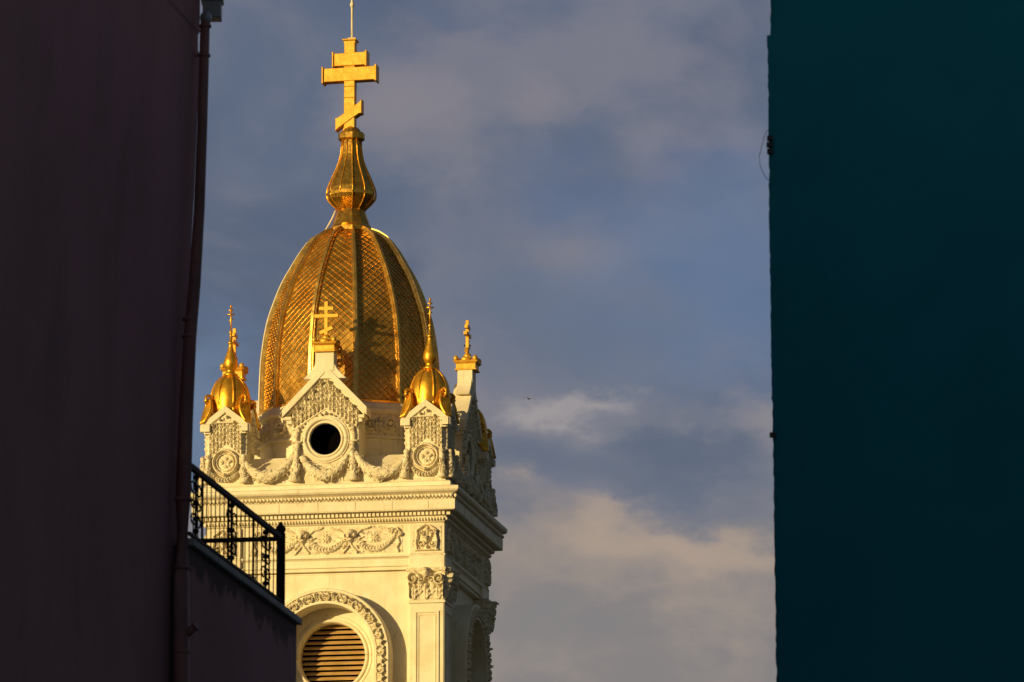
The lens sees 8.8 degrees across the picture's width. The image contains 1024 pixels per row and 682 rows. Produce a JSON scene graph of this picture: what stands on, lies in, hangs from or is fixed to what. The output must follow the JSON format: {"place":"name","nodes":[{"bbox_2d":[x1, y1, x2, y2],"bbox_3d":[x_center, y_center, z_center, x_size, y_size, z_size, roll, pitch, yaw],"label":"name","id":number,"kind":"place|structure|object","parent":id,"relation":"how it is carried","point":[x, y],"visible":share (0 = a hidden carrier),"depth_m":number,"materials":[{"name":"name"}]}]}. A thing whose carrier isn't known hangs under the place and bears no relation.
{"place":"outdoors","nodes":[
{"label":"outdoors","id":0,"kind":"place"},
{"bbox_2d":[0,0,301,681],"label":"mauve house","id":1,"kind":"structure","parent":0,"point":[110,571],"depth_m":63.81,"materials":[{"name":"paint"}]},
{"bbox_2d":[188,463,285,605],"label":"terrace railing","id":2,"kind":"object","parent":1,"relation":"on","point":[278,534],"visible":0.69,"depth_m":69.37,"materials":[{"name":"black metal"}]},
{"bbox_2d":[190,0,506,681],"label":"bell tower","id":3,"kind":"structure","parent":0,"point":[351,449],"depth_m":156.56,"materials":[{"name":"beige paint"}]},
{"bbox_2d":[296,608,373,681],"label":"louvre window","id":4,"kind":"structure","parent":3,"relation":"in","point":[327,618],"depth_m":156.10,"materials":[{"name":"beige paint"}]},
{"bbox_2d":[188,0,776,681],"label":"sky","id":5,"kind":"structure","parent":0,"point":[581,184],"materials":[{"name":"blue"}]},
{"label":"ground","id":6,"kind":"structure","parent":0,"visible":0},
{"bbox_2d":[766,0,1023,681],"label":"teal house","id":7,"kind":"structure","parent":6,"relation":"on","point":[895,143],"depth_m":60.46,"materials":[{"name":"paint"}]},
{"bbox_2d":[759,130,769,180],"bbox_3d":[2.335,-1.721,61.454,0.097,0.490,0.006,0,-11,0],"label":"hanging cable","id":8,"kind":"object","parent":7,"relation":"attached to","point":[759,156],"visible":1,"depth_m":61.45,"materials":[{"name":"metal"}]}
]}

